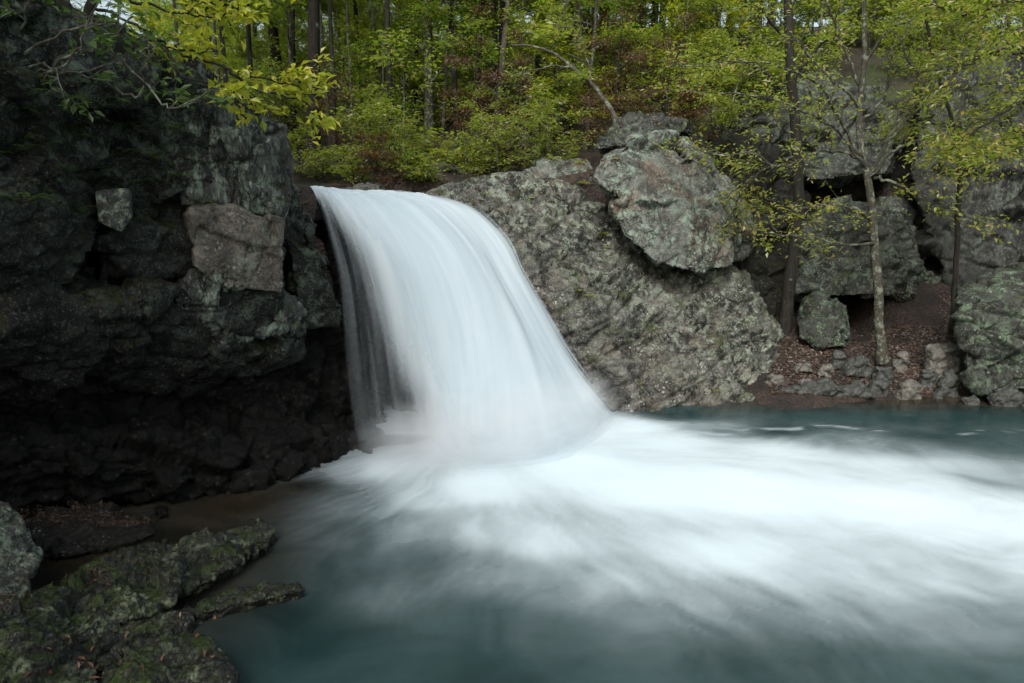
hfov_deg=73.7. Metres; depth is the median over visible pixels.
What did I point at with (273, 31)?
tree
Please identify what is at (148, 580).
ledge
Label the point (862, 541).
water
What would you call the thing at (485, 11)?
sapling
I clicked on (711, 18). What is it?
tree
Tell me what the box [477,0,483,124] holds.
tree
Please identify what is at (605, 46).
tree
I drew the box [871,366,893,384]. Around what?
stone
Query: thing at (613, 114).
tree
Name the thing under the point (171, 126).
fern
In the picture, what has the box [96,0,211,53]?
tree
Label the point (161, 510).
rock
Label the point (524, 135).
bush
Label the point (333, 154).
bush
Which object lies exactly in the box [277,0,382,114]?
sapling
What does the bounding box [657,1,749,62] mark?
tree
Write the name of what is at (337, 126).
sapling
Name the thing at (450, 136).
bush
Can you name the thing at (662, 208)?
boulder
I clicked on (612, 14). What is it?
tree
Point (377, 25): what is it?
sapling
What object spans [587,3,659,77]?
tree
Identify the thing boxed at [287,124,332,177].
bush
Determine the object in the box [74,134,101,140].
fern
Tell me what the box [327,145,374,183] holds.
bush
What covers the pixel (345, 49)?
sapling
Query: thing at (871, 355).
fallen leaves
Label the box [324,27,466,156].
bush
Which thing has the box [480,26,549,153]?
sapling
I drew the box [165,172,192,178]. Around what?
fern
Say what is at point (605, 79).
sapling
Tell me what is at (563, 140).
bush
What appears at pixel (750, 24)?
bush
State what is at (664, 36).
tree
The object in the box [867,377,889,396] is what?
stone
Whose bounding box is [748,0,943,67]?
sapling
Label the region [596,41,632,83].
bush
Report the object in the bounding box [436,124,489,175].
bush
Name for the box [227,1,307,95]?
tree
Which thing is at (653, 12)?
tree
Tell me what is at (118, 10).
sapling
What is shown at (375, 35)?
sapling
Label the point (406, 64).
tree
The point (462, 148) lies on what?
bush
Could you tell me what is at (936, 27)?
tree
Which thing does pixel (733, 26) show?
sapling
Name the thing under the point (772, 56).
bush
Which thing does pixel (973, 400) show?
stone
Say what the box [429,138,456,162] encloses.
bush
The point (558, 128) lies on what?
bush
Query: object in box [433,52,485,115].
bush
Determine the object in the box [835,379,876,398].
stone
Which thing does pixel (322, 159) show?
bush
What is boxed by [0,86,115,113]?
fern
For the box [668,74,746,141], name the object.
bush
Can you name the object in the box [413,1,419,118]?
tree
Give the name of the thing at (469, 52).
sapling
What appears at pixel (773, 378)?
stone
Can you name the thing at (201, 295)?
rock
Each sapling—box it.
[70,0,185,42]
[125,0,193,48]
[168,0,262,90]
[210,1,345,117]
[264,13,307,72]
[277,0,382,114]
[297,0,446,141]
[300,50,361,121]
[303,54,364,161]
[330,20,366,102]
[350,0,472,128]
[351,1,408,83]
[352,0,506,118]
[371,17,435,102]
[381,5,447,72]
[410,0,529,108]
[416,1,467,88]
[419,0,552,81]
[425,1,508,152]
[471,0,533,73]
[473,4,549,85]
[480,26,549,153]
[508,0,625,107]
[517,2,662,100]
[549,14,624,118]
[559,0,617,93]
[562,0,654,124]
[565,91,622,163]
[594,0,745,103]
[594,24,658,112]
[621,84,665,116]
[622,6,709,150]
[647,0,756,81]
[658,25,799,171]
[667,5,736,43]
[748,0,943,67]
[776,0,833,43]
[810,0,891,40]
[826,2,906,36]
[867,0,982,52]
[873,12,963,42]
[914,0,1023,49]
[932,0,1023,43]
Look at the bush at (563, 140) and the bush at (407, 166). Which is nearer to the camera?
the bush at (407, 166)
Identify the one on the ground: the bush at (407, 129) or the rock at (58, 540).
the bush at (407, 129)
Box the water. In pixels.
[30,389,1023,682]
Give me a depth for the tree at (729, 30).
22.08 m
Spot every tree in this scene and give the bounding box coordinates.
[83,0,340,145]
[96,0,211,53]
[121,0,173,44]
[123,0,323,119]
[132,0,286,64]
[146,0,298,99]
[154,1,366,114]
[172,0,179,46]
[211,0,444,110]
[217,0,423,144]
[218,0,227,83]
[222,0,368,85]
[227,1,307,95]
[245,4,255,103]
[260,5,353,54]
[265,0,354,132]
[290,2,296,147]
[304,0,320,152]
[320,0,438,147]
[324,0,486,106]
[325,0,450,86]
[328,0,337,150]
[345,0,353,145]
[348,1,482,97]
[353,0,367,125]
[368,0,381,138]
[384,0,395,150]
[392,0,559,83]
[398,0,499,74]
[402,1,409,132]
[403,0,636,137]
[410,0,519,108]
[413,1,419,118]
[423,0,435,142]
[440,0,446,135]
[447,0,461,145]
[456,0,628,114]
[457,0,713,149]
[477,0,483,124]
[488,0,743,138]
[498,0,504,118]
[502,0,617,121]
[506,0,651,73]
[519,0,524,115]
[534,14,541,125]
[558,0,647,73]
[560,0,722,92]
[569,0,572,131]
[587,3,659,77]
[591,1,594,114]
[596,0,659,111]
[634,0,643,106]
[634,0,733,47]
[636,0,1023,363]
[652,1,657,90]
[657,0,665,89]
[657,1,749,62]
[663,0,875,335]
[689,0,766,38]
[697,3,719,97]
[733,1,778,35]
[735,0,744,72]
[735,1,794,33]
[758,0,944,46]
[759,0,919,52]
[765,0,886,53]
[766,2,773,54]
[824,0,917,45]
[863,2,1023,335]
[870,0,1017,46]
[879,0,1023,199]
[880,0,981,42]
[932,0,988,43]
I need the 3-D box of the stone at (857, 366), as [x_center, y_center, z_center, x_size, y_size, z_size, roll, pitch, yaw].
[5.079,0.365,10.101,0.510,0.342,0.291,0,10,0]
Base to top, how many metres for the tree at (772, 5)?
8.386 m
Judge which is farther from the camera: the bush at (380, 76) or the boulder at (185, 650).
the bush at (380, 76)
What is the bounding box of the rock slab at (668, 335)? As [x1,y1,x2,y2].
[425,171,783,411]
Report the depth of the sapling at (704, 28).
24.79 m
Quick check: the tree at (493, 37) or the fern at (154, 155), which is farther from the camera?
the tree at (493, 37)
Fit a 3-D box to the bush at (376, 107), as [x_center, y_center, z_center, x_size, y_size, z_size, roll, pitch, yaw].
[-2.223,-3.434,11.534,1.305,1.185,1.434,1,10,3]
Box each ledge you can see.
[20,517,277,643]
[178,581,305,624]
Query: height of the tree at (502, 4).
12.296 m
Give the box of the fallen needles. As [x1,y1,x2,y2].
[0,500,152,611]
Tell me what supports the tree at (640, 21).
on the ground
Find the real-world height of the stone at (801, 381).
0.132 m
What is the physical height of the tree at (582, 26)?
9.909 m
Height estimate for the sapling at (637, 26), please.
5.537 m
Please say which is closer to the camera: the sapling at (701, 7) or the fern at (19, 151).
the fern at (19, 151)
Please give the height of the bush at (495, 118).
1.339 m
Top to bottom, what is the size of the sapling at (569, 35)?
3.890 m
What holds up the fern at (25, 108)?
on the cliff
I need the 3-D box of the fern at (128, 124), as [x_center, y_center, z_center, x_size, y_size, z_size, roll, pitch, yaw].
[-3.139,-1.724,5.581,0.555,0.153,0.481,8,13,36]
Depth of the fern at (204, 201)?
6.03 m
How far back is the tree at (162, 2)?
20.33 m
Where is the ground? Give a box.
[84,27,1021,409]
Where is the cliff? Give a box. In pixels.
[0,0,341,408]
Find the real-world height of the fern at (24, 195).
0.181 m
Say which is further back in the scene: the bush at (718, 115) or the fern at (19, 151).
the bush at (718, 115)
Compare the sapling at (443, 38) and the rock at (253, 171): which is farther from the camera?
the sapling at (443, 38)
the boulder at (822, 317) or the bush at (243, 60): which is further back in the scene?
the bush at (243, 60)
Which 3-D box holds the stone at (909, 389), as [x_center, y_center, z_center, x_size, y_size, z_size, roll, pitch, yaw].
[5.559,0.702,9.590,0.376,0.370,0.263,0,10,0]
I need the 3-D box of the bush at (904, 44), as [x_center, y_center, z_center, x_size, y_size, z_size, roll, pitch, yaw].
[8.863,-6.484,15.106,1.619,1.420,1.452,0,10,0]
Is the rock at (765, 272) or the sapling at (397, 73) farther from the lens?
the sapling at (397, 73)
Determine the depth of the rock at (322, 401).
6.31 m
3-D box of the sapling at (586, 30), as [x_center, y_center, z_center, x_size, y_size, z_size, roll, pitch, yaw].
[1.833,-6.644,16.732,1.895,2.451,2.162,2,11,11]
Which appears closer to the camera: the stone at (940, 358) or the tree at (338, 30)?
the stone at (940, 358)
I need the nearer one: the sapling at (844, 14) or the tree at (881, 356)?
the tree at (881, 356)
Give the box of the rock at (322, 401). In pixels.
[0,296,386,519]
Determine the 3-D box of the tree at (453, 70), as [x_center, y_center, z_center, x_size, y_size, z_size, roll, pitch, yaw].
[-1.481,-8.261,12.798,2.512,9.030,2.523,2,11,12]
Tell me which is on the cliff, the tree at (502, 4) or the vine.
the vine
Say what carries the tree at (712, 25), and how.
on the ground
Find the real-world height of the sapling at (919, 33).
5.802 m
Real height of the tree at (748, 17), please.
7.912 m
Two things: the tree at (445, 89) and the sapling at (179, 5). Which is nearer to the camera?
the tree at (445, 89)
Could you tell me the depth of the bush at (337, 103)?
16.11 m
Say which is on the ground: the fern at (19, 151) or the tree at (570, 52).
the tree at (570, 52)
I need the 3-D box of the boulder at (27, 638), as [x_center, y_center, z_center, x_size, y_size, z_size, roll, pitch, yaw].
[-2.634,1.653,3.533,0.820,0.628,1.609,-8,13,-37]
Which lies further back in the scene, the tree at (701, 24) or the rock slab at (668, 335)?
the tree at (701, 24)
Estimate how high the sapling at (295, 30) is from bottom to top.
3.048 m
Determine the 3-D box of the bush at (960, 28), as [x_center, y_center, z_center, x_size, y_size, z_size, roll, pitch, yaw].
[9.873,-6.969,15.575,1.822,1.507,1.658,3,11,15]
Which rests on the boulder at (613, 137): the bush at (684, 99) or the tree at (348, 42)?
the bush at (684, 99)
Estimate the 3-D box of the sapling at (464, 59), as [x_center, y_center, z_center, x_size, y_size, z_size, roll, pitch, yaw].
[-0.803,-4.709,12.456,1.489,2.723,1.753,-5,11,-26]
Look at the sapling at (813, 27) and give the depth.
23.95 m
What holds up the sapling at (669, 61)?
on the ground
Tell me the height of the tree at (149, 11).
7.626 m
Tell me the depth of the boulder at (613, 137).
10.89 m
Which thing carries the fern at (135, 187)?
on the cliff
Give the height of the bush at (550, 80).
1.761 m
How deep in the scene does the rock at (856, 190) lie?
14.00 m
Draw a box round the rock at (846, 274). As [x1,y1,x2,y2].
[794,194,923,302]
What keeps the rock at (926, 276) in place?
on the ground
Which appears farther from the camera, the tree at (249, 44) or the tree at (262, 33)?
the tree at (262, 33)
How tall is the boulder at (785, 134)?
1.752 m
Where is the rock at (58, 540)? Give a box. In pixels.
[25,501,156,559]
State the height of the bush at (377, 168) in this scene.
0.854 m
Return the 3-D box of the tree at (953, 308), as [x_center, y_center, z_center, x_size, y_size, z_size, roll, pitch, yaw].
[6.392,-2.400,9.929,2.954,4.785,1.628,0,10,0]
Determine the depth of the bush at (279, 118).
14.14 m
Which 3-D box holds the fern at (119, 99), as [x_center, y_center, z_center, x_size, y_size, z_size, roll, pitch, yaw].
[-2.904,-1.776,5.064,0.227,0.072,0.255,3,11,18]
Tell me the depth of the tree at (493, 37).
19.42 m
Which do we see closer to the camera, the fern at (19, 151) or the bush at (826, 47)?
the fern at (19, 151)
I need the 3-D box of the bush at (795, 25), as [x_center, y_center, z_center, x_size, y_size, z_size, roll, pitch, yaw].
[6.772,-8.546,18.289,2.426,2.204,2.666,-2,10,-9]
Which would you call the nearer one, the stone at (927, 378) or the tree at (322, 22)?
the stone at (927, 378)
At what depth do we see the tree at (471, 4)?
22.55 m
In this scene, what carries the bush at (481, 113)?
on the ground
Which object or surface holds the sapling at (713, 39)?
on the ground
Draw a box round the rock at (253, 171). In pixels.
[173,88,293,218]
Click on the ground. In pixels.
(922, 307)
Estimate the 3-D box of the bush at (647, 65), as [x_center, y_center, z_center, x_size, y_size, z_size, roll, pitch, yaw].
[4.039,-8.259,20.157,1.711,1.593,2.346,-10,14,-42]
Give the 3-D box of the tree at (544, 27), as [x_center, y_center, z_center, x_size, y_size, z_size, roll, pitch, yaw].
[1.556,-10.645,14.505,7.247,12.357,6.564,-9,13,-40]
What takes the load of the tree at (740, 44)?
on the ground
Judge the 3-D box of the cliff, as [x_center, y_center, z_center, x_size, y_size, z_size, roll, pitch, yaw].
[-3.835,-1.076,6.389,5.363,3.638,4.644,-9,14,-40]
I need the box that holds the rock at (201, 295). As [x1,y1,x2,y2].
[174,268,307,349]
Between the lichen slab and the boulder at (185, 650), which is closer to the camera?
the boulder at (185, 650)
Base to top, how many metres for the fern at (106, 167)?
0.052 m
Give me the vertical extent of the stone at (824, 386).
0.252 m
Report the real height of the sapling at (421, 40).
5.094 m
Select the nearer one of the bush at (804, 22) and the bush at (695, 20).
the bush at (695, 20)
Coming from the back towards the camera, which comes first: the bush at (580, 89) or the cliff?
the bush at (580, 89)
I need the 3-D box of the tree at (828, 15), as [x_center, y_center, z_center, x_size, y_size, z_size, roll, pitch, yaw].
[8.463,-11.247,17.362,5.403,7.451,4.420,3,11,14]
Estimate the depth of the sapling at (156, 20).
24.39 m
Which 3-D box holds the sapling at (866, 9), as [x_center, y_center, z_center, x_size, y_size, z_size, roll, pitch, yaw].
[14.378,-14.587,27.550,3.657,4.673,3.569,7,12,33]
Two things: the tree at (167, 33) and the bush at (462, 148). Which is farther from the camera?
the tree at (167, 33)
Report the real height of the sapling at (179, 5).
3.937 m
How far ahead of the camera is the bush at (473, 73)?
20.07 m
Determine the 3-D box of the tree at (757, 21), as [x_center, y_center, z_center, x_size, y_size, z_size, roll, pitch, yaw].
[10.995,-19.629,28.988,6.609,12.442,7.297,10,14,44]
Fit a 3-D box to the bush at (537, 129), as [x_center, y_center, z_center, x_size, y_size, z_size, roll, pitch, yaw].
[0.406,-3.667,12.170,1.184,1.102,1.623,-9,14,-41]
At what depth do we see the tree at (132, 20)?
42.58 m
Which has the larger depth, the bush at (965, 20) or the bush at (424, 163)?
the bush at (965, 20)
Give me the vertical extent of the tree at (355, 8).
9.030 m
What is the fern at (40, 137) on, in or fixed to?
on the cliff
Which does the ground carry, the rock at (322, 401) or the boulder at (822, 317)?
the boulder at (822, 317)
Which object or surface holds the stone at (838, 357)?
on the ground
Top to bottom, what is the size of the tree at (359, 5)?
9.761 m
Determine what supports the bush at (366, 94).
on the ground
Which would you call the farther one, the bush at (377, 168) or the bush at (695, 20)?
the bush at (695, 20)
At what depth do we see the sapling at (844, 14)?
25.36 m
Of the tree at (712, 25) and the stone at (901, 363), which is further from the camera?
the tree at (712, 25)
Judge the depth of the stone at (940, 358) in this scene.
9.85 m
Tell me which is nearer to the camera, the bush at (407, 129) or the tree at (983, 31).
the bush at (407, 129)
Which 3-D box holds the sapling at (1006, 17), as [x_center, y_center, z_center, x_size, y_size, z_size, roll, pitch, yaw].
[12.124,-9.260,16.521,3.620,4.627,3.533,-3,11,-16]
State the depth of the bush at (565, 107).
13.83 m
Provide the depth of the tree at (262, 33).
21.28 m
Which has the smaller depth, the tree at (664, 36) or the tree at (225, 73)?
the tree at (225, 73)
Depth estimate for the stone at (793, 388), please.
9.50 m
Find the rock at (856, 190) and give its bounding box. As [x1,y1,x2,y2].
[812,101,924,218]
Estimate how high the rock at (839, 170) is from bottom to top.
2.627 m
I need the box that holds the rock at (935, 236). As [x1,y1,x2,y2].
[908,37,1023,286]
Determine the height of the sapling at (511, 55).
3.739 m
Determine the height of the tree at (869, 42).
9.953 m
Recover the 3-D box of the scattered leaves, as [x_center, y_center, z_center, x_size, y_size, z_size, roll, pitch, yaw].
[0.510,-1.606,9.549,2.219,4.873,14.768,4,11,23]
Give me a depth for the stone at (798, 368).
9.98 m
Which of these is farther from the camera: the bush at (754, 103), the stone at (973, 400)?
the bush at (754, 103)
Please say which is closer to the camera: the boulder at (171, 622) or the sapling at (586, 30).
the boulder at (171, 622)
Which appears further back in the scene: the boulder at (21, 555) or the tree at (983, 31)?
the tree at (983, 31)
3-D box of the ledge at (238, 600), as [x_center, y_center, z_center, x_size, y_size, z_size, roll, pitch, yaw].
[-1.787,1.795,4.571,0.799,0.386,0.415,-5,11,-26]
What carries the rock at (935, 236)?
on the ground
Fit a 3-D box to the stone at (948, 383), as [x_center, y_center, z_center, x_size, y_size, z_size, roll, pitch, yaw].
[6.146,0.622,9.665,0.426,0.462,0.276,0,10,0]
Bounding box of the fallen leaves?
[708,108,964,394]
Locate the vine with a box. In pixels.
[0,0,236,122]
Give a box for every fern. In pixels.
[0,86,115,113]
[0,144,61,157]
[1,192,78,216]
[6,100,76,117]
[16,134,72,145]
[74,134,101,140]
[101,165,123,169]
[105,96,131,104]
[110,122,154,134]
[112,149,182,169]
[132,177,170,188]
[153,97,209,114]
[155,122,196,130]
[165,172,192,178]
[188,200,214,203]
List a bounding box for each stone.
[765,373,785,384]
[779,384,800,392]
[793,362,812,373]
[797,377,843,396]
[798,378,810,384]
[816,364,833,375]
[829,350,846,369]
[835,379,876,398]
[839,354,873,377]
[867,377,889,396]
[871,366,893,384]
[892,350,909,371]
[893,379,921,399]
[917,369,937,388]
[920,341,961,383]
[931,369,961,398]
[960,395,980,404]
[985,386,1023,406]
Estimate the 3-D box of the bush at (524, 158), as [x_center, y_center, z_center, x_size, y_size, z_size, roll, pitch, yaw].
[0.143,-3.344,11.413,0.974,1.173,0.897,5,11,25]
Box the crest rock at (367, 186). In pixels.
[346,182,386,190]
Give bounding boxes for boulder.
[0,501,42,600]
[0,594,97,682]
[81,608,196,664]
[94,633,239,682]
[426,161,464,174]
[510,156,592,191]
[588,129,757,273]
[593,111,695,154]
[722,72,817,150]
[796,291,851,350]
[949,262,1023,395]
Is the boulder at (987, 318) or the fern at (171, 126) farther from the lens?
the boulder at (987, 318)
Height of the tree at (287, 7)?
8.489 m
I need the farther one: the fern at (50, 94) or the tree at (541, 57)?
the tree at (541, 57)
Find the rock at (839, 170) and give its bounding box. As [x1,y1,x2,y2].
[748,67,908,189]
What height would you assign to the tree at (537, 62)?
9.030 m
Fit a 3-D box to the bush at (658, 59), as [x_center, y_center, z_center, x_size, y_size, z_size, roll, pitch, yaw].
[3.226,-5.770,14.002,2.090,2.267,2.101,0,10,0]
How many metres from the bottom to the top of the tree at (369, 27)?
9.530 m
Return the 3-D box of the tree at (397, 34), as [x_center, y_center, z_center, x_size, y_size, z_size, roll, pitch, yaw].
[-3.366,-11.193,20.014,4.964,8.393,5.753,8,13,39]
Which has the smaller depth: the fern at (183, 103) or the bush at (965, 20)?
the fern at (183, 103)
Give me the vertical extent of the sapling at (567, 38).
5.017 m
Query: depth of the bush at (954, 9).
20.06 m
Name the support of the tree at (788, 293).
on the ground
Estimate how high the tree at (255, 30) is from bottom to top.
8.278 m
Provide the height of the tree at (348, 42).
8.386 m
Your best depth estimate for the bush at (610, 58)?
20.02 m
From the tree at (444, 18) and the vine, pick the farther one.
the tree at (444, 18)
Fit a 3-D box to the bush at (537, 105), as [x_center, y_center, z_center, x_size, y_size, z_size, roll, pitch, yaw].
[0.609,-3.632,11.603,1.674,1.521,1.840,-8,13,-38]
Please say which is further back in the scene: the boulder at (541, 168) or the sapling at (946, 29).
the sapling at (946, 29)
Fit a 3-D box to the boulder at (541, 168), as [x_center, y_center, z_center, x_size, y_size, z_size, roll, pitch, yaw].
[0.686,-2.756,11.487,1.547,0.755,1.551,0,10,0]
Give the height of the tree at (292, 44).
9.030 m
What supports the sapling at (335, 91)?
on the ground
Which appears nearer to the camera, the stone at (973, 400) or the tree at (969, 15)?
the stone at (973, 400)
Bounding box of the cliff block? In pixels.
[183,203,284,292]
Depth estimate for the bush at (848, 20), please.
20.39 m
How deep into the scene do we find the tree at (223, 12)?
5.40 m
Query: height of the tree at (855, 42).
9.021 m
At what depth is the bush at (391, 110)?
11.75 m
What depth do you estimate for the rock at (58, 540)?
5.30 m
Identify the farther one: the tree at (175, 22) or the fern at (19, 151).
the tree at (175, 22)
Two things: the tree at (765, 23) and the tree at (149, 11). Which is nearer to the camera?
the tree at (149, 11)
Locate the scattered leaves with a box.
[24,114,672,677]
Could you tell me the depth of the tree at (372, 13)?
14.61 m
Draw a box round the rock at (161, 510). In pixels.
[154,505,168,516]
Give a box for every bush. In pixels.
[193,52,261,102]
[221,52,254,74]
[244,53,305,117]
[249,73,321,138]
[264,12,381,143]
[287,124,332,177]
[293,147,350,182]
[316,144,356,170]
[319,64,386,126]
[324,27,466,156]
[325,82,412,160]
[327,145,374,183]
[328,111,405,171]
[337,99,422,168]
[343,30,408,103]
[344,131,412,186]
[346,106,432,162]
[378,117,425,172]
[385,141,439,185]
[401,150,446,185]
[425,142,475,174]
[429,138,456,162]
[432,135,463,157]
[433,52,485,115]
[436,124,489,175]
[446,108,532,170]
[454,114,525,175]
[456,88,513,165]
[459,49,497,100]
[466,135,503,173]
[475,116,532,143]
[479,126,535,167]
[492,79,602,168]
[495,108,549,172]
[499,105,580,160]
[511,42,611,135]
[523,87,589,144]
[530,111,563,158]
[555,64,635,132]
[556,138,580,158]
[586,44,627,88]
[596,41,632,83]
[600,93,663,132]
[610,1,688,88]
[620,39,683,87]
[622,0,717,112]
[623,0,720,107]
[667,85,722,141]
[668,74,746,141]
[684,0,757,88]
[707,53,775,130]
[733,15,775,43]
[734,0,817,59]
[738,49,817,118]
[739,0,808,46]
[793,4,826,41]
[795,21,853,72]
[798,0,896,45]
[867,11,941,79]
[882,1,970,45]
[900,0,1000,64]
[934,0,987,45]
[935,0,1006,46]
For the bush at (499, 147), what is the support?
on the ground
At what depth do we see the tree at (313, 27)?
13.14 m
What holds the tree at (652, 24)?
on the ground
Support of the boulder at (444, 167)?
on the ground
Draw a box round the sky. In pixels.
[70,0,1023,50]
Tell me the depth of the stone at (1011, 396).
9.16 m
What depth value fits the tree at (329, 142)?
13.94 m
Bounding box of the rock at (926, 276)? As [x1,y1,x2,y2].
[919,256,941,283]
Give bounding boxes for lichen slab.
[95,188,132,231]
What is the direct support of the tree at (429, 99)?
on the ground
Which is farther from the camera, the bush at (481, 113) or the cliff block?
the bush at (481, 113)
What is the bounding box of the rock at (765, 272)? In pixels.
[707,129,823,318]
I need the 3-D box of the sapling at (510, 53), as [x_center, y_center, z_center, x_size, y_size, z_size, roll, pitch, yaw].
[0.573,-11.657,23.637,4.617,5.570,4.265,-1,10,-7]
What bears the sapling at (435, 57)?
on the ground
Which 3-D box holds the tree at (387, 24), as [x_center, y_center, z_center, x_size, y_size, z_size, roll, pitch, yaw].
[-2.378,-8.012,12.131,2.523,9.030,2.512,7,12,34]
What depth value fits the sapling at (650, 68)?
16.43 m
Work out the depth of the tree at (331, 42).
12.93 m
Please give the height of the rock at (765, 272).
4.110 m
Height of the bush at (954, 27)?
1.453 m
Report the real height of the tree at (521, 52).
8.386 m
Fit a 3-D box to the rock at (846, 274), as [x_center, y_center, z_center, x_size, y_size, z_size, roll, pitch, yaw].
[6.700,-1.824,13.121,2.218,2.017,4.914,7,13,34]
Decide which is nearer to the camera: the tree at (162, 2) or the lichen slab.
the lichen slab
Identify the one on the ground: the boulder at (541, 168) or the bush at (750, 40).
the bush at (750, 40)
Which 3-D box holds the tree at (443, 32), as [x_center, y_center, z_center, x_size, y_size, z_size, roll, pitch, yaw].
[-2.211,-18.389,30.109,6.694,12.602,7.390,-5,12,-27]
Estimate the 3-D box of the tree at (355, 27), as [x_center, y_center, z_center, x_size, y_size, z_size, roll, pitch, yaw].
[-3.767,-5.502,14.566,2.126,2.779,2.307,2,11,12]
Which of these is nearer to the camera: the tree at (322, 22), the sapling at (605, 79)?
the sapling at (605, 79)
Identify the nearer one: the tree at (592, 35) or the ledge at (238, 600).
the ledge at (238, 600)
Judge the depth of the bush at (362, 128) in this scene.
11.58 m
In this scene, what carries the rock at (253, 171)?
on the cliff
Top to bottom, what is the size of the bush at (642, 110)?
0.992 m
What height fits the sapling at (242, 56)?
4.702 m
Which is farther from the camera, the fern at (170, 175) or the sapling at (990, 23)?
the sapling at (990, 23)
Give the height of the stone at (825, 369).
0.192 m
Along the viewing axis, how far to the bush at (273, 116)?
17.18 m
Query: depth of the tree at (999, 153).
8.72 m
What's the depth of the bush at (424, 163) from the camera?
10.70 m
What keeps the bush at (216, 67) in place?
on the ground
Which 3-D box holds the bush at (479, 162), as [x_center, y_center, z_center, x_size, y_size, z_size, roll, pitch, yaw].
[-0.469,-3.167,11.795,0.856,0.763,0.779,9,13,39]
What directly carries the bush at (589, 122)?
on the ground
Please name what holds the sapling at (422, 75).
on the ground
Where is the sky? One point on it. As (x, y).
(103, 2)
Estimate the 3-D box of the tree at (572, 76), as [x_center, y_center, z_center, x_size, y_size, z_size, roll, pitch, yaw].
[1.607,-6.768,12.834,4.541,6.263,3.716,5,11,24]
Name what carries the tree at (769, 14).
on the ground

